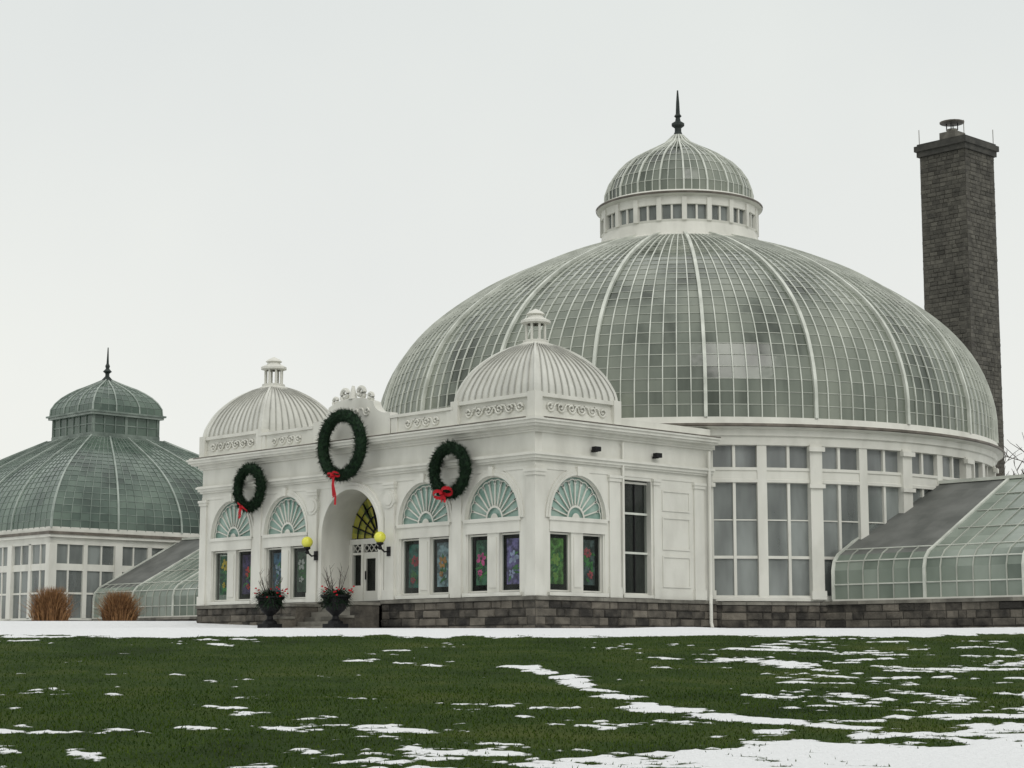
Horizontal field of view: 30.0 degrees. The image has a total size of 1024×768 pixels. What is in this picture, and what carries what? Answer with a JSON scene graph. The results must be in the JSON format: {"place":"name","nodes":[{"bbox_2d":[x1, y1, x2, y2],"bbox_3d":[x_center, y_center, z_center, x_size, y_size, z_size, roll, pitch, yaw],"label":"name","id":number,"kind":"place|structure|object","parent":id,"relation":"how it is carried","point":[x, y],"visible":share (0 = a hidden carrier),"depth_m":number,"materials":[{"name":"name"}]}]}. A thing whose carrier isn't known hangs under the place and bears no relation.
{"place":"outdoors","nodes":[
{"label":"outdoors","id":0,"kind":"place"},
{"bbox_2d":[0,621,1023,767],"bbox_3d":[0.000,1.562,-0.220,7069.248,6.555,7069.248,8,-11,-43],"label":"snowy lawn","id":1,"kind":"structure","parent":0,"point":[994,751],"depth_m":34.48,"materials":[{"name":"green plant"}]},
{"bbox_2d":[17,585,78,620],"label":"ornamental grass","id":2,"kind":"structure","parent":1,"relation":"on","point":[49,605],"depth_m":93.92,"materials":[{"name":"brown plant"}]},
{"bbox_2d":[0,348,202,620],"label":"domed greenhouse","id":3,"kind":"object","parent":1,"relation":"on","point":[97,490],"visible":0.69,"depth_m":103.55,"materials":[{"name":"green glass"}]},
{"bbox_2d":[92,589,146,620],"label":"ornamental grass","id":4,"kind":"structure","parent":1,"relation":"on","point":[118,606],"depth_m":93.86,"materials":[{"name":"brown plant"}]},
{"bbox_2d":[251,565,288,627],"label":"planter urn","id":5,"kind":"object","parent":1,"relation":"on","point":[269,604],"visible":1,"depth_m":65.36,"materials":[{"name":"black metal"}]},
{"bbox_2d":[273,602,379,627],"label":"entrance steps","id":6,"kind":"structure","parent":1,"relation":"on","point":[362,615],"depth_m":65.50,"materials":[{"name":"grey stone"}]},
{"bbox_2d":[316,563,356,627],"bbox_3d":[-5.818,7.032,63.076,1.423,2.290,1.422,8,-11,-43],"label":"planter urn","id":7,"kind":"object","parent":1,"relation":"on","point":[335,602],"visible":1,"depth_m":62.79,"materials":[{"name":"black metal"}]},
{"bbox_2d":[92,596,1023,627],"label":"stone foundation","id":8,"kind":"object","parent":1,"relation":"on","point":[549,612],"visible":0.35,"depth_m":63.25,"materials":[{"name":"grey stone"}]},
{"bbox_2d":[92,537,226,618],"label":"glasshouse wing","id":9,"kind":"structure","parent":8,"relation":"on","point":[163,583],"depth_m":98.12,"materials":[{"name":"glass"}]},
{"bbox_2d":[217,547,280,601],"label":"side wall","id":10,"kind":"structure","parent":8,"relation":"on","point":[275,551],"depth_m":74.83,"materials":[{"name":"white paint"}]},
{"bbox_2d":[317,482,411,606],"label":"entrance doorway","id":11,"kind":"structure","parent":8,"relation":"on","point":[358,517],"depth_m":67.77,"materials":[{"name":"white paint"}]},
{"bbox_2d":[203,409,541,605],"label":"front wall","id":12,"kind":"structure","parent":8,"relation":"on","point":[508,443],"depth_m":65.31,"materials":[{"name":"white paint"}]},
{"bbox_2d":[186,390,720,613],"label":"pavilion trim","id":13,"kind":"structure","parent":8,"relation":"on","point":[572,512],"depth_m":63.84,"materials":[{"name":"white paint"}]},
{"bbox_2d":[220,556,226,594],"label":"painted window panel","id":14,"kind":"structure","parent":13,"relation":"attached to","point":[223,575],"depth_m":72.19,"materials":[{"name":"green glass"}]},
{"bbox_2d":[242,555,250,593],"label":"painted window panel","id":15,"kind":"structure","parent":13,"relation":"attached to","point":[246,578],"depth_m":71.13,"materials":[{"name":"purple glass"}]},
{"bbox_2d":[231,462,267,518],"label":"christmas wreath","id":16,"kind":"object","parent":13,"relation":"attached to","point":[257,497],"visible":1,"depth_m":70.17,"materials":[{"name":"green plant"}]},
{"bbox_2d":[203,385,327,436],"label":"cupola roof","id":17,"kind":"structure","parent":13,"relation":"on","point":[270,407],"depth_m":72.55,"materials":[{"name":"white metal"}]},
{"bbox_2d":[258,357,287,388],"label":"cupola lantern","id":18,"kind":"object","parent":17,"relation":"on","point":[274,365],"visible":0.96,"depth_m":73.66,"materials":[{"name":"white paint"}]},
{"bbox_2d":[273,553,280,591],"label":"painted window panel","id":19,"kind":"structure","parent":13,"relation":"attached to","point":[277,560],"depth_m":69.79,"materials":[{"name":"blue glass"}]},
{"bbox_2d":[297,551,306,591],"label":"painted window panel","id":20,"kind":"structure","parent":13,"relation":"attached to","point":[301,571],"depth_m":68.73,"materials":[{"name":"green glass"}]},
{"bbox_2d":[302,537,317,559],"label":"globe wall lamp","id":21,"kind":"object","parent":13,"relation":"attached to","point":[307,542],"visible":1,"depth_m":67.37,"materials":[{"name":"yellow glass"}]},
{"bbox_2d":[315,407,369,504],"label":"christmas wreath","id":22,"kind":"object","parent":13,"relation":"attached to","point":[352,419],"visible":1,"depth_m":66.07,"materials":[{"name":"green plant"}]},
{"bbox_2d":[313,398,397,442],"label":"entrance pediment","id":23,"kind":"structure","parent":13,"relation":"on","point":[377,420],"depth_m":66.53,"materials":[{"name":"white paint"}]},
{"bbox_2d":[374,531,390,555],"bbox_3d":[-4.376,5.396,64.663,0.630,0.820,0.401,8,-11,-43],"label":"globe wall lamp","id":24,"kind":"object","parent":13,"relation":"attached to","point":[379,537],"visible":1,"depth_m":64.51,"materials":[{"name":"yellow glass"}]},
{"bbox_2d":[211,385,605,451],"bbox_3d":[-4.455,1.099,68.152,3.415,1.778,18.312,8,-11,-43],"label":"scroll ornament","id":25,"kind":"object","parent":13,"relation":"on","point":[361,390],"visible":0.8,"depth_m":64.71,"materials":[{"name":"white paint"}]},
{"bbox_2d":[409,544,418,587],"bbox_3d":[-3.290,6.117,64.295,0.045,1.450,0.659,8,-11,-43],"label":"painted window panel","id":26,"kind":"structure","parent":13,"relation":"attached to","point":[414,566],"depth_m":64.32,"materials":[{"name":"green glass"}]},
{"bbox_2d":[437,542,448,586],"bbox_3d":[-2.282,5.970,63.250,0.045,1.450,0.620,8,-11,-43],"label":"painted window panel","id":27,"kind":"structure","parent":13,"relation":"attached to","point":[442,564],"depth_m":63.27,"materials":[{"name":"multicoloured glass"}]},
{"bbox_2d":[425,440,473,502],"bbox_3d":[-2.059,2.814,62.449,0.773,2.177,2.136,8,-11,-43],"label":"christmas wreath","id":28,"kind":"object","parent":13,"relation":"attached to","point":[441,490],"visible":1,"depth_m":62.23,"materials":[{"name":"green plant"}]},
{"bbox_2d":[476,540,486,584],"bbox_3d":[-0.980,5.781,61.901,0.045,1.450,0.672,8,-11,-43],"label":"painted window panel","id":29,"kind":"structure","parent":13,"relation":"attached to","point":[481,562],"depth_m":61.92,"materials":[{"name":"green glass"}]},
{"bbox_2d":[507,538,518,583],"bbox_3d":[0.054,5.630,60.830,0.045,1.450,0.682,8,-11,-43],"label":"painted window panel","id":30,"kind":"structure","parent":13,"relation":"attached to","point":[512,560],"depth_m":60.87,"materials":[{"name":"purple glass"}]},
{"bbox_2d":[454,341,617,401],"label":"cupola roof","id":31,"kind":"structure","parent":13,"relation":"on","point":[552,369],"depth_m":62.29,"materials":[{"name":"white metal"}]},
{"bbox_2d":[518,309,551,345],"bbox_3d":[0.785,-1.822,63.528,1.200,1.360,1.200,8,-11,-43],"label":"cupola lantern","id":32,"kind":"object","parent":31,"relation":"on","point":[536,318],"visible":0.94,"depth_m":63.22,"materials":[{"name":"white paint"}]},
{"bbox_2d":[550,538,562,583],"bbox_3d":[1.415,5.622,60.773,0.657,1.450,0.045,8,-11,-43],"label":"painted window panel","id":33,"kind":"structure","parent":13,"relation":"attached to","point":[556,560],"depth_m":60.79,"materials":[{"name":"green glass"}]},
{"bbox_2d":[583,540,594,584],"bbox_3d":[2.482,5.764,61.783,0.655,1.450,0.045,8,-11,-43],"label":"painted window panel","id":34,"kind":"structure","parent":13,"relation":"attached to","point":[588,562],"depth_m":61.80,"materials":[{"name":"green glass"}]},
{"bbox_2d":[542,409,712,600],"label":"side wall","id":35,"kind":"structure","parent":8,"relation":"on","point":[676,536],"depth_m":63.94,"materials":[{"name":"white paint"}]},
{"bbox_2d":[621,417,1004,601],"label":"glazed drum wall","id":36,"kind":"structure","parent":8,"relation":"on","point":[798,505],"depth_m":66.70,"materials":[{"name":"white glass"}]},
{"bbox_2d":[381,231,998,443],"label":"glass dome","id":37,"kind":"structure","parent":36,"relation":"on","point":[687,324],"depth_m":69.47,"materials":[{"name":"glass"}]},
{"bbox_2d":[596,134,762,241],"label":"dome lantern","id":38,"kind":"object","parent":37,"relation":"on","point":[673,185],"visible":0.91,"depth_m":77.84,"materials":[{"name":"white glass"}]},
{"bbox_2d":[672,90,683,137],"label":"dome finial","id":39,"kind":"object","parent":38,"relation":"on","point":[677,124],"visible":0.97,"depth_m":80.83,"materials":[{"name":"black metal"}]},
{"bbox_2d":[831,474,1023,600],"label":"glasshouse wing","id":40,"kind":"structure","parent":8,"relation":"on","point":[956,538],"depth_m":64.72,"materials":[{"name":"glass"}]},
{"bbox_2d":[914,119,1004,475],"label":"stone chimney","id":41,"kind":"object","parent":1,"relation":"on","point":[960,267],"visible":0.46,"depth_m":102.99,"materials":[{"name":"grey stone"}]},
{"bbox_2d":[996,447,1023,475],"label":"bare tree","id":42,"kind":"object","parent":1,"relation":"on","point":[1005,466],"visible":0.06,"depth_m":93.79,"materials":[{"name":"brown plant"}]},
{"bbox_2d":[996,433,1023,475],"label":"bare tree","id":43,"kind":"object","parent":1,"relation":"on","point":[1012,454],"visible":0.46,"depth_m":92.71,"materials":[{"name":"brown plant"}]},
{"bbox_2d":[0,0,1023,475],"label":"sky","id":44,"kind":"structure","parent":0,"point":[198,193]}
]}

